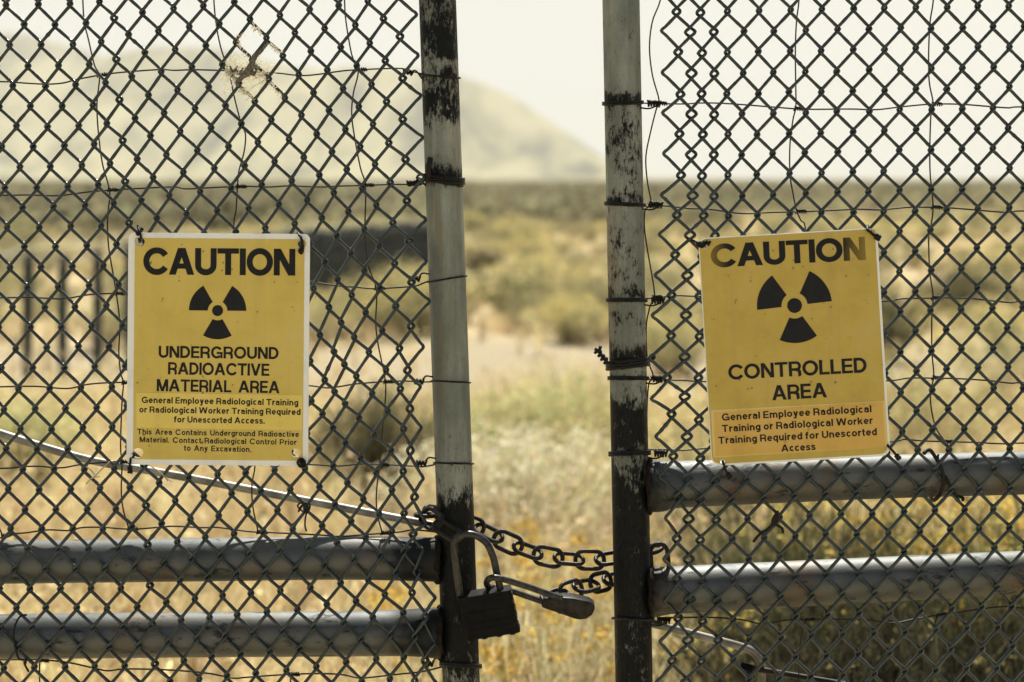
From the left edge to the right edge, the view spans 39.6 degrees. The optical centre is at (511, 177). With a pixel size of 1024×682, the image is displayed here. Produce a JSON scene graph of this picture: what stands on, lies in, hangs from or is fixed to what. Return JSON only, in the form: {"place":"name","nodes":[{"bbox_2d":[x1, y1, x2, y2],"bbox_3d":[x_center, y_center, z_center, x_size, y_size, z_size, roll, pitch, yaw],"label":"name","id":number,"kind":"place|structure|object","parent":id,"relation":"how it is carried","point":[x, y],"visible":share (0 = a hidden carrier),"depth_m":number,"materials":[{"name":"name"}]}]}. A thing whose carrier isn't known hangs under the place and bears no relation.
{"place":"outdoors","nodes":[
{"label":"outdoors","id":0,"kind":"place"},
{"bbox_2d":[0,32,100,62],"bbox_3d":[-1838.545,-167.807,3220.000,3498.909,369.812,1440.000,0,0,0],"label":"mountain","id":1,"kind":"structure","parent":0,"point":[25,46],"depth_m":3264.93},
{"bbox_2d":[0,47,654,178],"bbox_3d":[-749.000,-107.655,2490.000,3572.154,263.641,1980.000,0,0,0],"label":"mountain","id":2,"kind":"structure","parent":0,"point":[504,135],"depth_m":2283.55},
{"bbox_2d":[0,284,1023,681],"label":"dry grass","id":3,"kind":"structure","parent":0,"point":[144,486],"depth_m":6.22,"materials":[{"name":"beige plant"}]},
{"bbox_2d":[0,178,1023,681],"bbox_3d":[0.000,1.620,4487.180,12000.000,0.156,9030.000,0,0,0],"label":"ground","id":4,"kind":"structure","parent":0,"point":[496,350],"depth_m":12.86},
{"bbox_2d":[0,388,95,475],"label":"shrub","id":5,"kind":"object","parent":4,"relation":"on","point":[65,422],"visible":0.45,"depth_m":7.52,"materials":[{"name":"beige plant"}]},
{"bbox_2d":[0,217,427,384],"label":"fence","id":6,"kind":"object","parent":4,"relation":"on","point":[393,243],"visible":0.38,"depth_m":16.34,"materials":[{"name":"black"}]},
{"bbox_2d":[0,0,481,681],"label":"gate","id":7,"kind":"structure","parent":4,"relation":"on","point":[426,634],"depth_m":2.18,"materials":[{"name":"grey metal"}]},
{"bbox_2d":[13,614,28,671],"bbox_3d":[-0.751,0.713,2.176,0.024,0.090,0.012,0,0,0],"label":"wire scrap","id":8,"kind":"object","parent":7,"relation":"attached to","point":[17,655],"visible":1,"depth_m":2.17,"materials":[{"name":"black metal"}]},
{"bbox_2d":[86,461,109,484],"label":"dry stalk","id":9,"kind":"object","parent":7,"relation":"attached to","point":[95,476],"visible":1,"depth_m":2.17,"materials":[{"name":"beige plant"}]},
{"bbox_2d":[148,465,171,482],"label":"dry stalk","id":10,"kind":"object","parent":7,"relation":"attached to","point":[166,478],"visible":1,"depth_m":2.17,"materials":[{"name":"beige plant"}]},
{"bbox_2d":[126,225,309,473],"bbox_3d":[-0.448,0.262,2.173,0.280,0.380,0.023,0,0,1],"label":"caution sign","id":11,"kind":"object","parent":7,"relation":"attached to","point":[218,352],"visible":1,"depth_m":2.17,"materials":[{"name":"yellow metal"}]},
{"bbox_2d":[219,22,284,100],"bbox_3d":[-0.399,-0.178,2.178,0.102,0.121,0.023,0,0,0],"label":"cobweb","id":12,"kind":"object","parent":7,"relation":"attached to","point":[250,69],"visible":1,"depth_m":2.18,"materials":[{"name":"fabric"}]},
{"bbox_2d":[297,501,310,531],"bbox_3d":[-0.318,0.517,2.172,0.022,0.047,0.003,0,0,0],"label":"wire scrap","id":13,"kind":"object","parent":7,"relation":"attached to","point":[301,506],"visible":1,"depth_m":2.17,"materials":[{"name":"metal"}]},
{"bbox_2d":[413,504,670,604],"bbox_3d":[0.047,0.580,2.210,0.402,0.145,0.129,0,0,0],"label":"chain","id":14,"kind":"object","parent":7,"relation":"attached to","point":[495,542],"visible":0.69,"depth_m":2.23,"materials":[{"name":"black metal"}]},
{"bbox_2d":[450,530,519,641],"bbox_3d":[-0.041,0.617,2.153,0.106,0.165,0.034,0,0,0],"label":"padlock","id":15,"kind":"object","parent":14,"relation":"hanging from","point":[485,613],"visible":0.99,"depth_m":2.14,"materials":[{"name":"metal"}]},
{"bbox_2d":[484,574,594,619],"bbox_3d":[0.041,0.631,2.154,0.168,0.072,0.050,0,0,0],"label":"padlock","id":16,"kind":"object","parent":14,"relation":"hanging from","point":[575,606],"visible":0.9,"depth_m":2.15,"materials":[{"name":"metal"}]},
{"bbox_2d":[309,279,422,337],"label":"shrub","id":17,"kind":"object","parent":4,"relation":"on","point":[320,308],"visible":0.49,"depth_m":14.48,"materials":[{"name":"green plant"}]},
{"bbox_2d":[299,373,433,510],"bbox_3d":[-0.691,1.289,6.915,0.805,0.686,0.791,0,0,-28],"label":"shrub","id":18,"kind":"object","parent":4,"relation":"on","point":[363,434],"visible":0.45,"depth_m":6.81,"materials":[{"name":"green plant"}]},
{"bbox_2d":[340,259,475,316],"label":"shrub","id":19,"kind":"object","parent":4,"relation":"on","point":[411,273],"visible":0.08,"depth_m":16.54,"materials":[{"name":"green plant"}]},
{"bbox_2d":[356,414,605,560],"bbox_3d":[-0.108,1.320,5.988,1.059,0.625,0.905,0,0,-39],"label":"shrub","id":20,"kind":"object","parent":4,"relation":"on","point":[475,445],"visible":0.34,"depth_m":5.93,"materials":[{"name":"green plant"}]},
{"bbox_2d":[357,570,614,681],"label":"shrub","id":21,"kind":"object","parent":4,"relation":"on","point":[491,669],"visible":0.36,"depth_m":3.83,"materials":[{"name":"yellow plant"}]},
{"bbox_2d":[465,242,518,296],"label":"shrub","id":22,"kind":"object","parent":4,"relation":"on","point":[484,261],"visible":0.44,"depth_m":19.43,"materials":[{"name":"green plant"}]},
{"bbox_2d":[407,382,595,478],"bbox_3d":[0.021,1.351,7.638,1.087,0.564,0.966,0,0,24],"label":"shrub","id":23,"kind":"object","parent":4,"relation":"on","point":[488,410],"visible":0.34,"depth_m":7.49,"materials":[{"name":"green plant"}]},
{"bbox_2d":[0,179,1023,232],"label":"sagebrush","id":24,"kind":"object","parent":4,"relation":"on","point":[579,200],"visible":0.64,"depth_m":54.02,"materials":[{"name":"green plant"}]},
{"bbox_2d":[284,435,764,614],"bbox_3d":[0.039,1.337,5.098,1.715,0.592,1.690,0,0,10],"label":"dry grass clump","id":25,"kind":"object","parent":4,"relation":"on","point":[496,495],"visible":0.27,"depth_m":5.19,"materials":[{"name":"beige plant"}]},
{"bbox_2d":[381,496,671,681],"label":"shrub","id":26,"kind":"object","parent":4,"relation":"on","point":[525,527],"visible":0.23,"depth_m":4.49,"materials":[{"name":"yellow plant"}]},
{"bbox_2d":[474,254,580,289],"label":"shrub","id":27,"kind":"object","parent":4,"relation":"on","point":[535,264],"visible":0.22,"depth_m":18.94,"materials":[{"name":"green plant"}]},
{"bbox_2d":[520,289,608,344],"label":"shrub","id":28,"kind":"object","parent":4,"relation":"on","point":[572,323],"visible":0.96,"depth_m":13.52,"materials":[{"name":"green plant"}]},
{"bbox_2d":[434,420,698,572],"bbox_3d":[0.186,1.325,5.945,1.124,0.615,1.151,0,0,-22],"label":"shrub","id":29,"kind":"object","parent":4,"relation":"on","point":[574,469],"visible":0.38,"depth_m":5.80,"materials":[{"name":"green plant"}]},
{"bbox_2d":[549,260,607,306],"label":"shrub","id":30,"kind":"object","parent":4,"relation":"on","point":[595,275],"visible":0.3,"depth_m":17.42,"materials":[{"name":"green plant"}]},
{"bbox_2d":[432,530,733,681],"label":"shrub","id":31,"kind":"object","parent":4,"relation":"on","point":[607,630],"visible":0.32,"depth_m":3.91,"materials":[{"name":"plant"}]},
{"bbox_2d":[494,361,680,467],"bbox_3d":[0.256,1.326,7.840,1.039,0.614,1.146,0,0,38],"label":"shrub","id":32,"kind":"object","parent":4,"relation":"on","point":[582,393],"visible":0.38,"depth_m":7.83,"materials":[{"name":"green plant"}]},
{"bbox_2d":[497,478,816,634],"bbox_3d":[0.554,1.387,4.988,1.249,0.492,1.264,0,0,16],"label":"dry grass clump","id":33,"kind":"object","parent":4,"relation":"on","point":[573,484],"visible":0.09,"depth_m":5.06,"materials":[{"name":"beige plant"}]},
{"bbox_2d":[646,301,704,376],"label":"shrub","id":34,"kind":"object","parent":4,"relation":"on","point":[665,357],"visible":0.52,"depth_m":11.41,"materials":[{"name":"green plant"}]},
{"bbox_2d":[573,394,846,544],"bbox_3d":[0.830,1.301,6.362,1.194,0.664,1.297,0,0,2],"label":"shrub","id":35,"kind":"object","parent":4,"relation":"on","point":[683,455],"visible":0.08,"depth_m":6.30,"materials":[{"name":"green plant"}]},
{"bbox_2d":[605,499,923,681],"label":"shrub","id":36,"kind":"object","parent":4,"relation":"on","point":[725,556],"visible":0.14,"depth_m":4.34,"materials":[{"name":"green plant"}]},
{"bbox_2d":[652,603,945,681],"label":"shrub","id":37,"kind":"object","parent":4,"relation":"on","point":[850,637],"visible":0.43,"depth_m":3.51,"materials":[{"name":"green plant"}]},
{"bbox_2d":[594,0,1023,681],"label":"gate","id":38,"kind":"structure","parent":4,"relation":"on","point":[644,486],"depth_m":2.18,"materials":[{"name":"grey metal"}]},
{"bbox_2d":[752,510,784,542],"bbox_3d":[0.391,0.533,2.172,0.050,0.050,0.004,0,0,0],"label":"wire scrap","id":39,"kind":"object","parent":38,"relation":"attached to","point":[775,519],"visible":1,"depth_m":2.17,"materials":[{"name":"black metal"}]},
{"bbox_2d":[691,224,901,479],"bbox_3d":[0.434,0.266,2.169,0.300,0.375,0.019,-3,0,0],"label":"caution sign","id":40,"kind":"object","parent":38,"relation":"attached to","point":[794,346],"visible":1,"depth_m":2.17,"materials":[{"name":"yellow metal"}]},
{"bbox_2d":[658,497,1023,681],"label":"shrub","id":41,"kind":"object","parent":4,"relation":"on","point":[891,548],"visible":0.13,"depth_m":3.95,"materials":[{"name":"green plant"}]},
{"bbox_2d":[745,597,1023,681],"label":"shrub","id":42,"kind":"object","parent":4,"relation":"on","point":[936,648],"visible":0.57,"depth_m":3.39,"materials":[{"name":"green plant"}]},
{"bbox_2d":[774,495,1023,668],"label":"shrub","id":43,"kind":"object","parent":4,"relation":"on","point":[934,523],"visible":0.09,"depth_m":4.27,"materials":[{"name":"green plant"}]},
{"bbox_2d":[880,279,953,359],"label":"shrub","id":44,"kind":"object","parent":4,"relation":"on","point":[894,333],"visible":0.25,"depth_m":12.66,"materials":[{"name":"green plant"}]},
{"bbox_2d":[862,594,1023,681],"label":"shrub","id":45,"kind":"object","parent":4,"relation":"on","point":[1010,666],"visible":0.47,"depth_m":3.40,"materials":[{"name":"green plant"}]},
{"bbox_2d":[884,338,1023,453],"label":"shrub","id":46,"kind":"object","parent":4,"relation":"on","point":[913,389],"visible":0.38,"depth_m":7.84,"materials":[{"name":"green plant"}]},
{"bbox_2d":[890,495,1023,678],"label":"shrub","id":47,"kind":"object","parent":4,"relation":"on","point":[1014,546],"visible":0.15,"depth_m":3.85,"materials":[{"name":"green plant"}]},
{"bbox_2d":[906,248,1019,325],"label":"shrub","id":48,"kind":"object","parent":4,"relation":"on","point":[960,289],"visible":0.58,"depth_m":15.45,"materials":[{"name":"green plant"}]},
{"bbox_2d":[904,292,1023,397],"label":"shrub","id":49,"kind":"object","parent":4,"relation":"on","point":[1006,350],"visible":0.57,"depth_m":10.50,"materials":[{"name":"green plant"}]},
{"bbox_2d":[0,202,1023,346],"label":"bushes","id":50,"kind":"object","parent":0,"point":[581,241],"depth_m":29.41,"materials":[{"name":"plant"}]},
{"bbox_2d":[0,0,1023,177],"label":"sky","id":51,"kind":"structure","parent":0,"point":[547,55],"materials":[{"name":"white"}]}
]}

